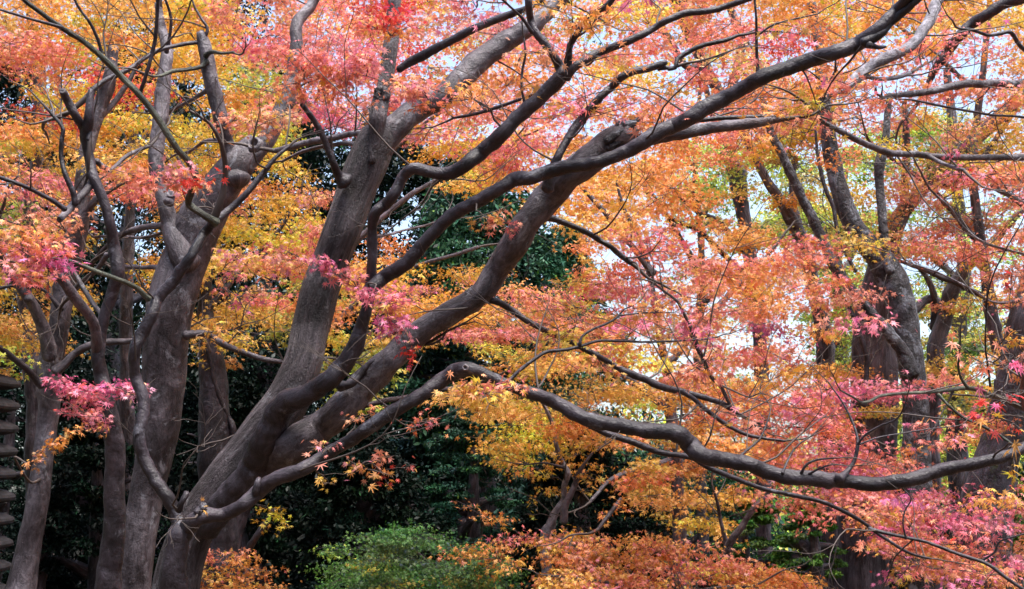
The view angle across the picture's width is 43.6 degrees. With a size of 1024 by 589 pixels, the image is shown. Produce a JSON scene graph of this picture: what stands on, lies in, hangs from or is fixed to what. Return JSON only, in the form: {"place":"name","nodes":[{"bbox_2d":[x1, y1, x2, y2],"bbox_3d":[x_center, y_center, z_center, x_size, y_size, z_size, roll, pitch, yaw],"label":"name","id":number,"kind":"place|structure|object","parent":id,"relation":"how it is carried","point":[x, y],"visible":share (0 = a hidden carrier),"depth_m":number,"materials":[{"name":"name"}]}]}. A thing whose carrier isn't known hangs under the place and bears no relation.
{"place":"outdoors","nodes":[
{"label":"outdoors","id":0,"kind":"place"},
{"bbox_2d":[13,524,948,588],"bbox_3d":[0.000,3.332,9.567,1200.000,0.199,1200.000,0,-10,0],"label":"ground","id":1,"kind":"structure","parent":0,"point":[636,568],"depth_m":36.94,"materials":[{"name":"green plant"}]},
{"bbox_2d":[0,355,21,588],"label":"stone pagoda","id":2,"kind":"object","parent":1,"relation":"on","point":[7,405],"visible":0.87,"depth_m":10.35,"materials":[{"name":"stone"}]},
{"bbox_2d":[0,344,88,582],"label":"evergreen shrub","id":3,"kind":"object","parent":1,"relation":"on","point":[13,417],"visible":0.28,"depth_m":14.33,"materials":[{"name":"green plant"}]},
{"bbox_2d":[0,400,135,588],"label":"evergreen shrub","id":4,"kind":"object","parent":1,"relation":"on","point":[87,498],"visible":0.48,"depth_m":11.51,"materials":[{"name":"green plant"}]},
{"bbox_2d":[0,55,136,588],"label":"evergreen tree","id":5,"kind":"object","parent":1,"relation":"on","point":[11,90],"visible":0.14,"depth_m":17.82,"materials":[{"name":"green plant"}]},
{"bbox_2d":[0,0,190,588],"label":"maple tree","id":6,"kind":"object","parent":1,"relation":"on","point":[13,332],"visible":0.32,"depth_m":10.90,"materials":[{"name":"orange plant"}]},
{"bbox_2d":[0,6,221,588],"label":"maple tree","id":7,"kind":"object","parent":1,"relation":"on","point":[109,565],"visible":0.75,"depth_m":6.41,"materials":[{"name":"orange plant"}]},
{"bbox_2d":[0,39,273,587],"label":"evergreen tree","id":8,"kind":"object","parent":1,"relation":"on","point":[114,358],"visible":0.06,"depth_m":19.59,"materials":[{"name":"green plant"}]},
{"bbox_2d":[0,8,280,588],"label":"maple tree","id":9,"kind":"object","parent":1,"relation":"on","point":[49,384],"visible":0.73,"depth_m":7.60,"materials":[{"name":"pink plant"}]},
{"bbox_2d":[0,0,366,584],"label":"evergreen tree","id":10,"kind":"object","parent":1,"relation":"on","point":[186,90],"visible":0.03,"depth_m":23.02,"materials":[{"name":"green plant"}]},
{"bbox_2d":[11,0,368,491],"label":"maple tree","id":11,"kind":"object","parent":1,"relation":"on","point":[125,410],"visible":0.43,"depth_m":11.24,"materials":[{"name":"orange plant"}]},
{"bbox_2d":[3,0,379,588],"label":"maple tree","id":12,"kind":"object","parent":1,"relation":"on","point":[164,352],"visible":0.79,"depth_m":6.90,"materials":[{"name":"orange plant"}]},
{"bbox_2d":[35,78,368,588],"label":"maple tree","id":13,"kind":"object","parent":1,"relation":"on","point":[213,381],"visible":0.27,"depth_m":10.01,"materials":[{"name":"orange plant"}]},
{"bbox_2d":[153,373,310,588],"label":"evergreen shrub","id":14,"kind":"object","parent":1,"relation":"on","point":[274,551],"visible":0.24,"depth_m":12.64,"materials":[{"name":"green plant"}]},
{"bbox_2d":[87,81,392,587],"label":"evergreen tree","id":15,"kind":"object","parent":1,"relation":"on","point":[316,159],"visible":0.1,"depth_m":17.52,"materials":[{"name":"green plant"}]},
{"bbox_2d":[200,499,301,588],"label":"dwarf maple","id":16,"kind":"object","parent":1,"relation":"on","point":[237,576],"visible":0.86,"depth_m":7.71,"materials":[{"name":"orange plant"}]},
{"bbox_2d":[272,424,463,588],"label":"camellia bush","id":17,"kind":"object","parent":1,"relation":"on","point":[381,505],"visible":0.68,"depth_m":12.03,"materials":[{"name":"green plant"}]},
{"bbox_2d":[248,107,517,588],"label":"evergreen tree","id":18,"kind":"object","parent":1,"relation":"on","point":[414,181],"visible":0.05,"depth_m":18.35,"materials":[{"name":"green plant"}]},
{"bbox_2d":[288,517,530,588],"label":"green maple","id":19,"kind":"object","parent":1,"relation":"on","point":[390,551],"visible":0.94,"depth_m":8.02,"materials":[{"name":"green plant"}]},
{"bbox_2d":[236,0,659,552],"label":"maple tree","id":20,"kind":"object","parent":1,"relation":"on","point":[241,519],"visible":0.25,"depth_m":11.04,"materials":[{"name":"orange plant"}]},
{"bbox_2d":[329,136,604,588],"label":"evergreen tree","id":21,"kind":"object","parent":1,"relation":"on","point":[457,234],"visible":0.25,"depth_m":16.59,"materials":[{"name":"green plant"}]},
{"bbox_2d":[408,407,530,588],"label":"evergreen shrub","id":22,"kind":"object","parent":1,"relation":"on","point":[468,526],"visible":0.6,"depth_m":13.04,"materials":[{"name":"green plant"}]},
{"bbox_2d":[0,0,1023,588],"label":"maple tree","id":23,"kind":"object","parent":1,"relation":"on","point":[908,514],"visible":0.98,"depth_m":5.19,"materials":[{"name":"orange plant"}]},
{"bbox_2d":[0,182,1023,584],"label":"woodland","id":24,"kind":"object","parent":1,"relation":"on","point":[784,518],"depth_m":33.04,"materials":[{"name":"green plant"}]},
{"bbox_2d":[151,0,921,588],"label":"maple tree","id":25,"kind":"object","parent":1,"relation":"on","point":[273,432],"visible":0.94,"depth_m":6.00,"materials":[{"name":"orange plant"}]},
{"bbox_2d":[469,326,623,588],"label":"young maple","id":26,"kind":"object","parent":1,"relation":"on","point":[561,507],"visible":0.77,"depth_m":8.56,"materials":[{"name":"orange plant"}]},
{"bbox_2d":[501,225,641,587],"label":"evergreen tree","id":27,"kind":"object","parent":1,"relation":"on","point":[572,260],"visible":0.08,"depth_m":19.54,"materials":[{"name":"green plant"}]},
{"bbox_2d":[502,422,673,588],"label":"tree","id":28,"kind":"object","parent":1,"relation":"on","point":[584,521],"visible":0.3,"depth_m":12.54,"materials":[{"name":"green plant"}]},
{"bbox_2d":[427,497,837,588],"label":"shrub","id":29,"kind":"object","parent":1,"relation":"on","point":[748,576],"visible":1,"depth_m":7.35,"materials":[{"name":"orange plant"}]},
{"bbox_2d":[512,0,849,570],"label":"maple tree","id":30,"kind":"object","parent":1,"relation":"on","point":[736,177],"visible":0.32,"depth_m":14.50,"materials":[{"name":"orange plant"}]},
{"bbox_2d":[359,126,1023,588],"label":"maple tree","id":31,"kind":"object","parent":1,"relation":"on","point":[679,520],"visible":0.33,"depth_m":11.37,"materials":[{"name":"orange plant"}]},
{"bbox_2d":[590,444,795,588],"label":"tree","id":32,"kind":"object","parent":1,"relation":"on","point":[724,513],"visible":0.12,"depth_m":19.93,"materials":[{"name":"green plant"}]},
{"bbox_2d":[429,2,960,588],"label":"tree","id":33,"kind":"object","parent":1,"relation":"on","point":[781,174],"visible":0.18,"depth_m":18.68,"materials":[{"name":"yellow plant"}]},
{"bbox_2d":[533,0,859,588],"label":"maple tree","id":34,"kind":"object","parent":1,"relation":"on","point":[822,345],"visible":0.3,"depth_m":13.49,"materials":[{"name":"orange plant"}]},
{"bbox_2d":[623,410,791,583],"bbox_3d":[1.462,2.068,9.276,1.341,2.712,1.070,0,-10,0],"label":"young maple","id":35,"kind":"object","parent":1,"relation":"on","point":[729,542],"visible":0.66,"depth_m":9.19,"materials":[{"name":"orange plant"}]},
{"bbox_2d":[716,486,799,587],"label":"evergreen shrub","id":36,"kind":"object","parent":1,"relation":"on","point":[761,542],"visible":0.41,"depth_m":12.63,"materials":[{"name":"green plant"}]},
{"bbox_2d":[765,487,848,588],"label":"evergreen shrub","id":37,"kind":"object","parent":1,"relation":"on","point":[813,543],"visible":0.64,"depth_m":12.18,"materials":[{"name":"green plant"}]},
{"bbox_2d":[612,4,1022,472],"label":"tree","id":38,"kind":"object","parent":1,"relation":"on","point":[820,209],"visible":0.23,"depth_m":17.84,"materials":[{"name":"orange plant"}]},
{"bbox_2d":[734,0,939,588],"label":"maple tree","id":39,"kind":"object","parent":1,"relation":"on","point":[910,355],"visible":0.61,"depth_m":11.04,"materials":[{"name":"plant"}]},
{"bbox_2d":[653,0,1023,588],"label":"maple tree","id":40,"kind":"object","parent":1,"relation":"on","point":[1001,420],"visible":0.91,"depth_m":7.25,"materials":[{"name":"pink plant"}]},
{"bbox_2d":[789,473,954,588],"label":"tree","id":41,"kind":"object","parent":1,"relation":"on","point":[892,567],"visible":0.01,"depth_m":16.89,"materials":[{"name":"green plant"}]},
{"bbox_2d":[743,0,1023,224],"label":"maple tree","id":42,"kind":"object","parent":1,"relation":"on","point":[911,44],"visible":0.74,"depth_m":7.24,"materials":[{"name":"pink plant"}]},
{"bbox_2d":[776,163,1023,588],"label":"maple tree","id":43,"kind":"object","parent":1,"relation":"on","point":[946,307],"visible":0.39,"depth_m":14.16,"materials":[{"name":"plant"}]},
{"bbox_2d":[780,0,1023,586],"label":"maple tree","id":44,"kind":"object","parent":1,"relation":"on","point":[975,138],"visible":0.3,"depth_m":12.22,"materials":[{"name":"orange plant"}]},
{"bbox_2d":[835,67,1023,532],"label":"tree","id":45,"kind":"object","parent":1,"relation":"on","point":[955,402],"visible":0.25,"depth_m":17.87,"materials":[{"name":"yellow plant"}]},
{"bbox_2d":[837,0,1023,588],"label":"maple tree","id":46,"kind":"object","parent":1,"relation":"on","point":[856,573],"visible":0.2,"depth_m":13.03,"materials":[{"name":"brown plant"}]},
{"bbox_2d":[894,375,1023,587],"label":"tree","id":47,"kind":"object","parent":1,"relation":"on","point":[944,455],"visible":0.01,"depth_m":20.95,"materials":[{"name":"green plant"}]},
{"bbox_2d":[1010,479,1023,588],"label":"tree","id":48,"kind":"object","parent":1,"relation":"on","point":[1018,520],"visible":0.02,"depth_m":11.27,"materials":[{"name":"green plant"}]},
{"bbox_2d":[0,0,1023,521],"label":"sky","id":49,"kind":"structure","parent":0,"point":[609,256],"materials":[{"name":"white"}]}
]}

